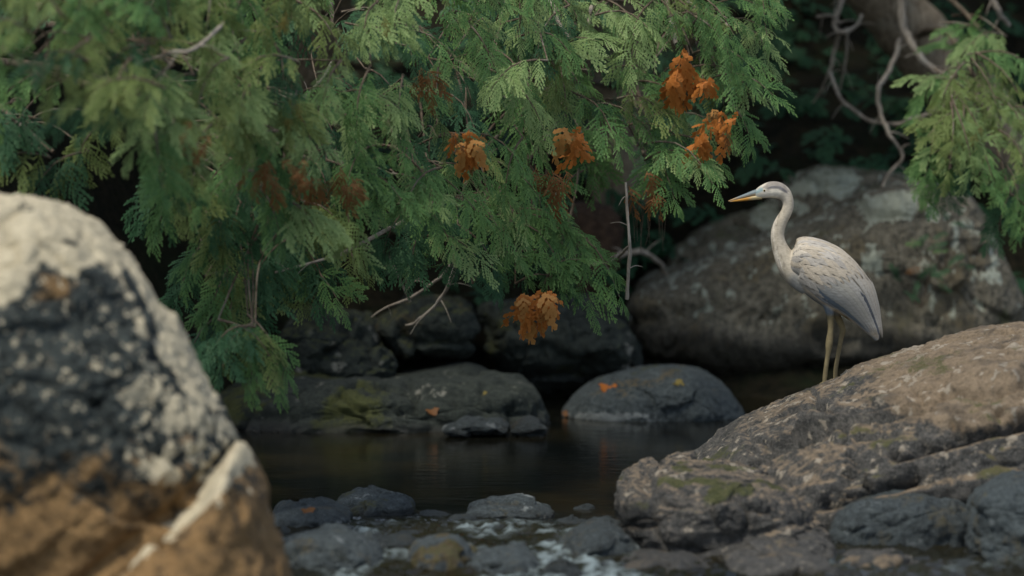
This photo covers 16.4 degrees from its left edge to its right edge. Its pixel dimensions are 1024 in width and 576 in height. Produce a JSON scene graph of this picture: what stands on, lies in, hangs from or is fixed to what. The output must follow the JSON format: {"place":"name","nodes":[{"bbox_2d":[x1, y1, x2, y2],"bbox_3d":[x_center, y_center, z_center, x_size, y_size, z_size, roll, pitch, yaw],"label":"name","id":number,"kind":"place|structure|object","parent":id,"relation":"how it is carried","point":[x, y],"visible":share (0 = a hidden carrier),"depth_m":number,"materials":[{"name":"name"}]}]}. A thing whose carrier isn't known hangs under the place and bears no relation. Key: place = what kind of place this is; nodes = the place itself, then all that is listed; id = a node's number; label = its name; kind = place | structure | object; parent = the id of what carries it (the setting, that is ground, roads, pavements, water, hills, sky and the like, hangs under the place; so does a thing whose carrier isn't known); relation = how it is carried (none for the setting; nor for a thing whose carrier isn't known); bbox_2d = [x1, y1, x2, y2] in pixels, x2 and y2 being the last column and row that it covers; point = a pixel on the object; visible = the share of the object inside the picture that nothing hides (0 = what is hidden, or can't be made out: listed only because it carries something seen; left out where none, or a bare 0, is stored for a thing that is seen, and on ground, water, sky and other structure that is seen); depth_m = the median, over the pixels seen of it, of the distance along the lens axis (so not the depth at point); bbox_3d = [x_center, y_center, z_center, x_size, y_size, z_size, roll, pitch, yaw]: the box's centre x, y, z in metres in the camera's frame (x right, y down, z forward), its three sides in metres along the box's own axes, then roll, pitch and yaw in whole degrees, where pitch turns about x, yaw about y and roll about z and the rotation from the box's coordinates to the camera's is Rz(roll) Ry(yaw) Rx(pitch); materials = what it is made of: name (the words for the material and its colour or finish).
{"place":"outdoors","nodes":[
{"label":"outdoors","id":0,"kind":"place"},
{"bbox_2d":[0,0,1023,398],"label":"ground","id":1,"kind":"structure","parent":0,"point":[112,196],"depth_m":23.87,"materials":[{"name":"soil"}]},
{"bbox_2d":[0,193,291,575],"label":"boulder","id":2,"kind":"object","parent":1,"relation":"on","point":[125,450],"visible":1,"depth_m":13.34,"materials":[{"name":"stone"}]},
{"bbox_2d":[0,0,378,413],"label":"cedar tree","id":3,"kind":"object","parent":1,"relation":"on","point":[175,143],"visible":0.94,"depth_m":16.16,"materials":[{"name":"green plant"}]},
{"bbox_2d":[259,303,397,378],"bbox_3d":[-1.111,0.425,21.908,0.842,0.678,1.294,0,4,0],"label":"boulder","id":4,"kind":"object","parent":1,"relation":"on","point":[361,348],"visible":0.47,"depth_m":21.37,"materials":[{"name":"stone"}]},
{"bbox_2d":[219,368,550,432],"bbox_3d":[-0.837,0.809,21.105,2.147,0.639,1.560,0,4,0],"label":"rock slab","id":5,"kind":"object","parent":1,"relation":"on","point":[324,403],"visible":0.5,"depth_m":20.51,"materials":[{"name":"stone"}]},
{"bbox_2d":[425,407,438,415],"bbox_3d":[-0.460,0.713,20.446,0.081,0.046,0.047,0,4,0],"label":"fallen leaf","id":6,"kind":"object","parent":5,"relation":"on","point":[434,411],"visible":1,"depth_m":20.44,"materials":[{"name":"orange plant"}]},
{"bbox_2d":[396,362,487,376],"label":"rock","id":7,"kind":"object","parent":5,"relation":"on","point":[471,369],"visible":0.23,"depth_m":21.61,"materials":[{"name":"stone"}]},
{"bbox_2d":[225,0,573,333],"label":"cedar tree","id":8,"kind":"object","parent":1,"relation":"on","point":[332,39],"visible":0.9,"depth_m":17.47,"materials":[{"name":"green plant"}]},
{"bbox_2d":[375,292,480,359],"bbox_3d":[-0.531,0.222,22.134,0.678,0.427,1.133,0,4,0],"label":"boulder","id":9,"kind":"object","parent":1,"relation":"on","point":[436,333],"visible":0.97,"depth_m":21.64,"materials":[{"name":"stone"}]},
{"bbox_2d":[406,533,477,570],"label":"stone","id":10,"kind":"object","parent":1,"relation":"on","point":[443,552],"visible":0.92,"depth_m":15.25,"materials":[{"name":"stone"}]},
{"bbox_2d":[465,542,539,574],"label":"stone","id":11,"kind":"object","parent":1,"relation":"on","point":[510,556],"visible":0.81,"depth_m":15.28,"materials":[{"name":"stone"}]},
{"bbox_2d":[477,293,642,396],"bbox_3d":[0.321,0.443,22.473,1.084,0.817,1.181,0,4,0],"label":"boulder","id":12,"kind":"object","parent":1,"relation":"on","point":[572,354],"visible":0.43,"depth_m":22.03,"materials":[{"name":"stone"}]},
{"bbox_2d":[125,0,1023,341],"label":"undergrowth","id":13,"kind":"object","parent":1,"relation":"on","point":[803,106],"visible":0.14,"depth_m":24.20,"materials":[{"name":"plant"}]},
{"bbox_2d":[356,0,796,344],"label":"cedar tree","id":14,"kind":"object","parent":1,"relation":"on","point":[621,155],"visible":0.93,"depth_m":18.66,"materials":[{"name":"green plant"}]},
{"bbox_2d":[541,201,624,296],"bbox_3d":[0.463,-0.231,23.558,0.558,0.716,0.846,0,4,0],"label":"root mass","id":15,"kind":"object","parent":1,"relation":"on","point":[601,226],"visible":0.34,"depth_m":23.21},
{"bbox_2d":[621,548,711,572],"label":"stone","id":16,"kind":"object","parent":1,"relation":"on","point":[679,559],"visible":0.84,"depth_m":15.30,"materials":[{"name":"stone"}]},
{"bbox_2d":[614,450,831,553],"bbox_3d":[0.969,1.114,16.268,1.002,0.630,1.411,0,4,0],"label":"boulder","id":17,"kind":"object","parent":1,"relation":"on","point":[686,501],"visible":0.78,"depth_m":15.70,"materials":[{"name":"stone"}]},
{"bbox_2d":[700,529,837,559],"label":"stone","id":18,"kind":"object","parent":1,"relation":"on","point":[813,542],"visible":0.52,"depth_m":15.49,"materials":[{"name":"stone"}]},
{"bbox_2d":[625,180,1023,375],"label":"boulder","id":19,"kind":"object","parent":1,"relation":"on","point":[744,306],"visible":0.43,"depth_m":22.40,"materials":[{"name":"stone"}]},
{"bbox_2d":[664,165,914,267],"bbox_3d":[1.898,-0.317,23.950,1.849,1.089,1.601,0,4,0],"label":"boulder","id":20,"kind":"object","parent":19,"relation":"on","point":[814,188],"visible":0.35,"depth_m":23.34,"materials":[{"name":"stone"}]},
{"bbox_2d":[888,263,950,307],"bbox_3d":[2.542,-0.016,22.091,0.418,0.294,0.187,0,4,0],"label":"rock plant","id":21,"kind":"object","parent":19,"relation":"on","point":[920,304],"visible":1,"depth_m":22.09,"materials":[{"name":"green plant"}]},
{"bbox_2d":[904,220,974,278],"bbox_3d":[2.666,-0.235,22.089,0.449,0.380,0.177,0,4,0],"label":"rock plant","id":22,"kind":"object","parent":19,"relation":"on","point":[946,251],"visible":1,"depth_m":22.10,"materials":[{"name":"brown plant"}]},
{"bbox_2d":[694,321,1023,531],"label":"rock ledge","id":23,"kind":"object","parent":1,"relation":"on","point":[943,416],"visible":0.66,"depth_m":16.43,"materials":[{"name":"stone"}]},
{"bbox_2d":[728,181,882,383],"bbox_3d":[1.494,0.006,18.055,0.790,1.099,0.270,0,4,0],"label":"heron","id":24,"kind":"object","parent":23,"relation":"on","point":[835,281],"visible":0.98,"depth_m":17.99,"materials":[{"name":"grey"}]},
{"bbox_2d":[840,548,920,567],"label":"stone","id":25,"kind":"object","parent":1,"relation":"on","point":[860,558],"visible":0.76,"depth_m":15.30,"materials":[{"name":"stone"}]},
{"bbox_2d":[812,0,1023,259],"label":"cedar tree","id":26,"kind":"object","parent":1,"relation":"on","point":[976,111],"visible":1,"depth_m":20.81,"materials":[{"name":"green plant"}]},
{"bbox_2d":[948,555,1005,568],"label":"stone","id":27,"kind":"object","parent":1,"relation":"on","point":[964,563],"visible":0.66,"depth_m":15.40,"materials":[{"name":"stone"}]},
{"bbox_2d":[964,470,1023,562],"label":"boulder","id":28,"kind":"object","parent":1,"relation":"on","point":[995,519],"visible":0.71,"depth_m":15.49,"materials":[{"name":"stone"}]},
{"bbox_2d":[236,396,1023,575],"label":"river water","id":29,"kind":"structure","parent":0,"point":[563,467],"depth_m":18.33,"materials":[{"name":"black liquid"}]},
{"bbox_2d":[277,524,289,534],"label":"stone","id":30,"kind":"object","parent":29,"relation":"on","point":[283,530],"visible":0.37,"depth_m":16.40,"materials":[{"name":"stone"}]},
{"bbox_2d":[273,496,352,527],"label":"stone","id":31,"kind":"object","parent":29,"relation":"on","point":[292,514],"visible":0.61,"depth_m":16.57,"materials":[{"name":"stone"}]},
{"bbox_2d":[301,507,315,512],"bbox_3d":[-0.950,1.043,16.534,0.071,0.040,0.039,0,4,0],"label":"fallen leaf","id":32,"kind":"object","parent":31,"relation":"on","point":[310,509],"visible":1,"depth_m":16.53,"materials":[{"name":"brown plant"}]},
{"bbox_2d":[283,523,383,570],"bbox_3d":[-0.773,1.252,15.503,0.499,0.396,0.782,0,4,0],"label":"stone","id":33,"kind":"object","parent":29,"relation":"on","point":[334,546],"visible":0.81,"depth_m":15.25,"materials":[{"name":"stone"}]},
{"bbox_2d":[336,485,415,515],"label":"stone","id":34,"kind":"object","parent":29,"relation":"on","point":[371,500],"visible":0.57,"depth_m":17.04,"materials":[{"name":"stone"}]},
{"bbox_2d":[374,531,416,547],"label":"stone","id":35,"kind":"object","parent":29,"relation":"on","point":[398,540],"visible":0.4,"depth_m":15.80,"materials":[{"name":"stone"}]},
{"bbox_2d":[398,530,418,533],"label":"stone","id":36,"kind":"object","parent":29,"relation":"on","point":[411,531],"visible":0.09,"depth_m":16.23,"materials":[{"name":"stone"}]},
{"bbox_2d":[415,509,450,515],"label":"stone","id":37,"kind":"object","parent":29,"relation":"in","point":[427,512],"visible":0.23,"depth_m":16.96,"materials":[{"name":"stone"}]},
{"bbox_2d":[448,514,477,520],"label":"stone","id":38,"kind":"object","parent":29,"relation":"on","point":[461,516],"visible":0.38,"depth_m":16.73,"materials":[{"name":"stone"}]},
{"bbox_2d":[442,415,509,437],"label":"stone","id":39,"kind":"object","parent":29,"relation":"in","point":[466,426],"visible":1,"depth_m":20.16,"materials":[{"name":"stone"}]},
{"bbox_2d":[466,493,554,518],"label":"stone","id":40,"kind":"object","parent":29,"relation":"on","point":[518,505],"visible":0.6,"depth_m":17.00,"materials":[{"name":"stone"}]},
{"bbox_2d":[509,415,547,436],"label":"stone","id":41,"kind":"object","parent":29,"relation":"in","point":[531,426],"visible":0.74,"depth_m":20.20,"materials":[{"name":"stone"}]},
{"bbox_2d":[529,570,544,574],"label":"stone","id":42,"kind":"object","parent":29,"relation":"in","point":[533,573],"visible":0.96,"depth_m":15.10,"materials":[{"name":"stone"}]},
{"bbox_2d":[542,558,582,575],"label":"stone","id":43,"kind":"object","parent":29,"relation":"on","point":[559,566],"visible":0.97,"depth_m":15.06,"materials":[{"name":"stone"}]},
{"bbox_2d":[557,514,586,523],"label":"stone","id":44,"kind":"object","parent":29,"relation":"in","point":[572,519],"visible":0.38,"depth_m":16.75,"materials":[{"name":"stone"}]},
{"bbox_2d":[573,503,595,509],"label":"stone","id":45,"kind":"object","parent":29,"relation":"on","point":[587,506],"visible":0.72,"depth_m":17.24,"materials":[{"name":"stone"}]},
{"bbox_2d":[558,517,640,557],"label":"stone","id":46,"kind":"object","parent":29,"relation":"on","point":[605,536],"visible":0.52,"depth_m":15.61,"materials":[{"name":"stone"}]},
{"bbox_2d":[587,515,613,520],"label":"stone","id":47,"kind":"object","parent":29,"relation":"on","point":[607,516],"visible":0.04,"depth_m":16.77,"materials":[{"name":"stone"}]},
{"bbox_2d":[562,364,744,421],"bbox_3d":[0.850,0.733,21.372,1.103,0.548,0.926,0,4,0],"label":"boulder","id":48,"kind":"object","parent":29,"relation":"in","point":[647,393],"visible":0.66,"depth_m":20.99,"materials":[{"name":"stone"}]},
{"bbox_2d":[562,410,568,416],"bbox_3d":[0.329,0.750,21.162,0.070,0.038,0.038,0,4,0],"label":"fallen leaf","id":49,"kind":"object","parent":48,"relation":"on","point":[564,413],"visible":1,"depth_m":21.17,"materials":[{"name":"orange plant"}]},
{"bbox_2d":[599,383,616,391],"bbox_3d":[0.570,0.600,21.057,0.102,0.065,0.072,-2,5,-23],"label":"fallen leaf","id":50,"kind":"object","parent":48,"relation":"on","point":[604,387],"visible":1,"depth_m":21.05,"materials":[{"name":"orange plant"}]},
{"bbox_2d":[673,379,683,385],"bbox_3d":[0.983,0.560,20.952,0.072,0.040,0.040,1,5,18],"label":"fallen leaf","id":51,"kind":"object","parent":48,"relation":"on","point":[678,381],"visible":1,"depth_m":20.96,"materials":[{"name":"yellow plant"}]},
{"bbox_2d":[724,545,842,575],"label":"stone","id":52,"kind":"object","parent":29,"relation":"on","point":[775,560],"visible":0.94,"depth_m":15.14,"materials":[{"name":"stone"}]},
{"bbox_2d":[828,489,968,550],"bbox_3d":[1.767,1.132,16.204,0.798,0.508,0.834,0,4,0],"label":"stone","id":53,"kind":"object","parent":29,"relation":"on","point":[923,521],"visible":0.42,"depth_m":15.83,"materials":[{"name":"stone"}]}
]}

